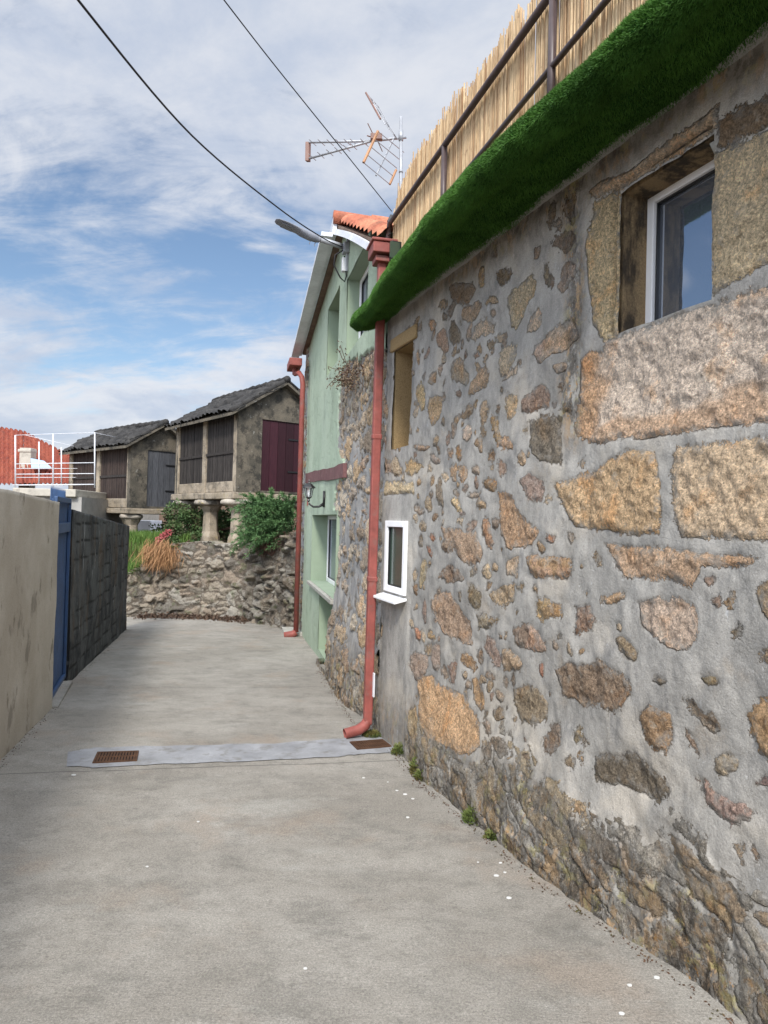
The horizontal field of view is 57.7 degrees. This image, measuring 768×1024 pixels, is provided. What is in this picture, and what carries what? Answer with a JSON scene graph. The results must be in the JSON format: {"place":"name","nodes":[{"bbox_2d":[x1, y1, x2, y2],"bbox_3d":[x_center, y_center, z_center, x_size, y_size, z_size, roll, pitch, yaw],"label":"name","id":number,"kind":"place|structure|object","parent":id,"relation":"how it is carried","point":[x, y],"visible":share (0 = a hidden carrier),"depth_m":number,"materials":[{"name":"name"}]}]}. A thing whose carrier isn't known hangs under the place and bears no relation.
{"place":"outdoors","nodes":[
{"label":"outdoors","id":0,"kind":"place"},
{"bbox_2d":[128,538,249,570],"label":"garden soil","id":1,"kind":"structure","parent":0,"point":[150,543],"depth_m":15.80,"materials":[{"name":"brown soil"}]},
{"bbox_2d":[58,419,178,531],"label":"raised granary","id":2,"kind":"structure","parent":1,"relation":"on","point":[134,471],"depth_m":18.83,"materials":[{"name":"stone"}]},
{"bbox_2d":[146,450,175,506],"bbox_3d":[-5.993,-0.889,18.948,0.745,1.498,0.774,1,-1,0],"label":"door","id":3,"kind":"structure","parent":2,"relation":"in","point":[161,465],"depth_m":18.85,"materials":[{"name":"black paint"}]},
{"bbox_2d":[138,520,161,530],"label":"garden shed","id":4,"kind":"structure","parent":1,"relation":"on","point":[143,524],"depth_m":22.39,"materials":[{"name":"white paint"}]},
{"bbox_2d":[153,508,201,561],"bbox_3d":[-4.571,0.545,15.261,0.998,1.300,1.264,2,-1,-26],"label":"flowering shrub","id":5,"kind":"object","parent":1,"relation":"on","point":[173,531],"visible":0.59,"depth_m":15.15,"materials":[{"name":"green plant"}]},
{"bbox_2d":[148,505,296,539],"bbox_3d":[-6.800,0.309,21.761,10.587,2.076,4.822,1,-1,16],"label":"hedge","id":6,"kind":"object","parent":1,"relation":"on","point":[222,512],"visible":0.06,"depth_m":20.85,"materials":[{"name":"green plant"}]},
{"bbox_2d":[161,498,294,541],"bbox_3d":[-3.669,0.304,16.797,3.445,1.255,1.338,1,-1,18],"label":"dark shrub","id":7,"kind":"object","parent":1,"relation":"on","point":[198,516],"visible":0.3,"depth_m":17.03,"materials":[{"name":"green plant"}]},
{"bbox_2d":[164,376,299,542],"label":"raised granary","id":8,"kind":"structure","parent":1,"relation":"on","point":[230,447],"depth_m":15.97,"materials":[{"name":"stone"}]},
{"bbox_2d":[261,419,298,491],"bbox_3d":[-2.268,-1.263,16.030,1.250,1.601,0.058,2,-1,-38],"label":"door","id":9,"kind":"structure","parent":8,"relation":"in","point":[280,440],"depth_m":15.93,"materials":[{"name":"red paint"}]},
{"bbox_2d":[227,486,296,557],"bbox_3d":[-2.338,0.197,13.514,1.388,1.435,1.249,2,-1,0],"label":"feathery shrub","id":10,"kind":"object","parent":1,"relation":"on","point":[265,525],"visible":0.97,"depth_m":13.39,"materials":[{"name":"green plant"}]},
{"bbox_2d":[253,531,287,557],"bbox_3d":[-2.164,0.633,13.578,1.021,0.576,0.527,1,-1,39],"label":"creeping shrub","id":11,"kind":"object","parent":1,"relation":"on","point":[266,545],"visible":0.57,"depth_m":13.55,"materials":[{"name":"green plant"}]},
{"bbox_2d":[159,506,295,531],"bbox_3d":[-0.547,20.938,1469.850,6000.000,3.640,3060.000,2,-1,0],"label":"ground","id":12,"kind":"structure","parent":0,"point":[161,518],"depth_m":64.05,"materials":[{"name":"soil"}]},
{"bbox_2d":[0,489,59,759],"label":"garden wall","id":13,"kind":"structure","parent":12,"relation":"on","point":[29,526],"depth_m":5.53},
{"bbox_2d":[13,432,122,523],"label":"terrace building","id":14,"kind":"structure","parent":12,"relation":"on","point":[93,503],"depth_m":17.22,"materials":[{"name":"white paint"}]},
{"bbox_2d":[0,427,158,520],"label":"tiled house","id":15,"kind":"structure","parent":12,"relation":"on","point":[27,452],"depth_m":24.52,"materials":[{"name":"red tile"}]},
{"bbox_2d":[63,509,129,680],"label":"block wall","id":16,"kind":"structure","parent":12,"relation":"on","point":[97,598],"depth_m":9.10,"materials":[{"name":"grey concrete"}]},
{"bbox_2d":[50,486,72,707],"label":"blue gate","id":17,"kind":"structure","parent":16,"relation":"attached to","point":[61,687],"depth_m":7.30,"materials":[{"name":"metal"}]},
{"bbox_2d":[126,532,300,628],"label":"retaining wall","id":18,"kind":"structure","parent":12,"relation":"on","point":[214,577],"depth_m":14.57,"materials":[{"name":"stone"}]},
{"bbox_2d":[128,538,192,578],"bbox_3d":[-4.600,0.933,14.500,1.381,0.953,0.531,2,-1,0],"label":"dry grass clump","id":19,"kind":"object","parent":18,"relation":"on","point":[161,553],"visible":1,"depth_m":14.45,"materials":[{"name":"plant"}]},
{"bbox_2d":[128,528,223,573],"bbox_3d":[-6.444,0.891,16.531,4.460,1.016,5.053,2,-1,0],"label":"grass patch","id":20,"kind":"object","parent":18,"relation":"on","point":[139,538],"visible":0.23,"depth_m":15.84,"materials":[{"name":"green plant"}]},
{"bbox_2d":[282,210,397,738],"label":"green house","id":21,"kind":"structure","parent":12,"relation":"on","point":[337,625],"depth_m":8.20,"materials":[{"name":"paint"}]},
{"bbox_2d":[275,219,349,281],"bbox_3d":[-0.820,-3.015,8.015,0.884,0.628,0.200,2,-1,-18],"label":"street lamp","id":22,"kind":"object","parent":21,"relation":"attached to","point":[306,234],"visible":0.9,"depth_m":8.04,"materials":[{"name":"metal"}]},
{"bbox_2d":[77,0,341,246],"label":"overhead cable","id":23,"kind":"object","parent":22,"relation":"attached to","point":[129,64],"visible":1,"depth_m":4.95,"materials":[{"name":"rubber"}]},
{"bbox_2d":[303,480,324,507],"bbox_3d":[-0.968,-0.253,9.624,0.315,0.389,0.157,2,-1,0],"label":"wall lantern","id":24,"kind":"object","parent":21,"relation":"attached to","point":[307,486],"depth_m":9.62,"materials":[{"name":"black paint"}]},
{"bbox_2d":[326,515,336,585],"bbox_3d":[-0.611,0.570,9.929,0.050,1.046,2.667,2,-1,-12],"label":"window frame","id":25,"kind":"structure","parent":21,"relation":"in","point":[331,533],"depth_m":10.92,"materials":[{"name":"white plastic"}]},
{"bbox_2d":[326,340,364,398],"bbox_3d":[-0.426,-1.507,7.646,0.415,0.730,1.364,2,-1,-16],"label":"wall weed","id":26,"kind":"object","parent":21,"relation":"attached to","point":[346,381],"depth_m":7.67,"materials":[{"name":"brown plant"}]},
{"bbox_2d":[305,92,405,188],"bbox_3d":[-0.321,-2.898,6.072,0.974,1.299,0.588,1,-1,28],"label":"tv antenna","id":27,"kind":"object","parent":21,"relation":"attached to","point":[376,136],"visible":0.97,"depth_m":6.02,"materials":[{"name":"metal"}]},
{"bbox_2d":[358,265,368,338],"bbox_3d":[-0.133,-2.272,7.583,0.050,0.916,1.328,2,-1,-12],"label":"window frame","id":28,"kind":"structure","parent":21,"relation":"in","point":[363,295],"depth_m":8.10,"materials":[{"name":"white plastic"}]},
{"bbox_2d":[372,21,767,1023],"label":"stone house","id":29,"kind":"structure","parent":12,"relation":"on","point":[572,679],"depth_m":3.14,"materials":[{"name":"grey stone"}]},
{"bbox_2d":[383,521,407,595],"bbox_3d":[0.102,0.361,5.616,0.050,0.580,0.456,2,-1,-20],"label":"window frame","id":30,"kind":"structure","parent":29,"relation":"in","point":[396,532],"depth_m":5.63,"materials":[{"name":"white plastic"}]},
{"bbox_2d":[386,0,610,252],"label":"terrace railing","id":31,"kind":"object","parent":29,"relation":"on","point":[549,72],"visible":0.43,"depth_m":3.67,"materials":[{"name":"metal"}]},
{"bbox_2d":[389,240,401,260],"bbox_3d":[0.101,-2.052,5.742,0.145,0.326,0.083,2,-1,-20],"label":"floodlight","id":32,"kind":"object","parent":31,"relation":"attached to","point":[394,247],"visible":0.45,"depth_m":5.69,"materials":[{"name":"paint"}]},
{"bbox_2d":[393,0,646,246],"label":"reed screen","id":33,"kind":"object","parent":31,"relation":"attached to","point":[519,75],"visible":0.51,"depth_m":3.93,"materials":[{"name":"beige wicker"}]},
{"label":"wire anchor","id":34,"kind":"object","parent":31,"relation":"attached to","visible":0},
{"bbox_2d":[224,0,391,211],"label":"overhead cable","id":35,"kind":"object","parent":34,"relation":"attached to","point":[301,98],"visible":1,"depth_m":4.64,"materials":[{"name":"rubber"}]},
{"bbox_2d":[349,0,767,331],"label":"artificial turf","id":36,"kind":"structure","parent":29,"relation":"on","point":[642,63],"depth_m":2.96,"materials":[{"name":"plastic"}]},
{"bbox_2d":[645,160,714,322],"bbox_3d":[1.358,-1.116,2.802,0.050,0.660,0.837,2,-1,-20],"label":"window frame","id":37,"kind":"structure","parent":29,"relation":"in","point":[679,217],"depth_m":3.02,"materials":[{"name":"white plastic"}]},
{"bbox_2d":[0,0,575,490],"label":"sky","id":38,"kind":"structure","parent":0,"point":[142,279],"materials":[{"name":"blue"}]},
{"bbox_2d":[0,617,745,1023],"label":"lane","id":39,"kind":"structure","parent":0,"point":[134,895],"depth_m":3.29,"materials":[{"name":"concrete"}]},
{"bbox_2d":[133,612,248,623],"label":"leaf litter","id":40,"kind":"object","parent":39,"relation":"on","point":[226,618],"visible":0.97,"depth_m":14.32,"materials":[{"name":"brown plant"}]},
{"bbox_2d":[67,735,397,767],"bbox_3d":[-1.118,1.827,5.340,2.472,0.037,0.548,2,-1,-14],"label":"cement patch","id":41,"kind":"object","parent":39,"relation":"on","point":[178,754],"visible":0.92,"depth_m":5.30,"materials":[{"name":"grey concrete"}]},
{"bbox_2d":[92,750,138,762],"bbox_3d":[-1.964,1.794,5.120,0.300,0.024,0.263,2,-1,-16],"label":"drain grate","id":42,"kind":"object","parent":41,"relation":"on","point":[113,756],"visible":1,"depth_m":5.10,"materials":[{"name":"metal"}]},
{"bbox_2d":[349,739,391,749],"bbox_3d":[-0.110,1.865,5.596,0.293,0.023,0.217,2,-1,-20],"label":"drain grate","id":43,"kind":"object","parent":41,"relation":"on","point":[370,744],"visible":1,"depth_m":5.59,"materials":[{"name":"metal"}]},
{"bbox_2d":[362,728,380,737],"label":"weed","id":44,"kind":"object","parent":41,"relation":"on","point":[370,732],"visible":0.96,"depth_m":5.84,"materials":[{"name":"green plant"}]},
{"bbox_2d":[0,630,733,1023],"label":"grit","id":45,"kind":"object","parent":39,"relation":"on","point":[518,870],"visible":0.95,"depth_m":3.40,"materials":[{"name":"soil"}]},
{"bbox_2d":[391,741,403,756],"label":"weed","id":46,"kind":"object","parent":39,"relation":"on","point":[395,748],"visible":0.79,"depth_m":5.36,"materials":[{"name":"green plant"}]},
{"bbox_2d":[407,756,417,773],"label":"weed","id":47,"kind":"object","parent":39,"relation":"on","point":[412,765],"visible":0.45,"depth_m":4.93,"materials":[{"name":"green plant"}]},
{"bbox_2d":[412,768,423,780],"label":"weed","id":48,"kind":"object","parent":39,"relation":"on","point":[417,773],"visible":0.56,"depth_m":4.80,"materials":[{"name":"green plant"}]},
{"bbox_2d":[460,806,477,825],"bbox_3d":[0.538,1.761,4.085,0.188,0.110,0.191,2,-1,0],"label":"weed","id":49,"kind":"object","parent":39,"relation":"on","point":[466,814],"visible":0.51,"depth_m":4.06,"materials":[{"name":"green plant"}]},
{"bbox_2d":[481,829,496,840],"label":"weed","id":50,"kind":"object","parent":39,"relation":"on","point":[489,834],"visible":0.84,"depth_m":3.85,"materials":[{"name":"green plant"}]}
]}

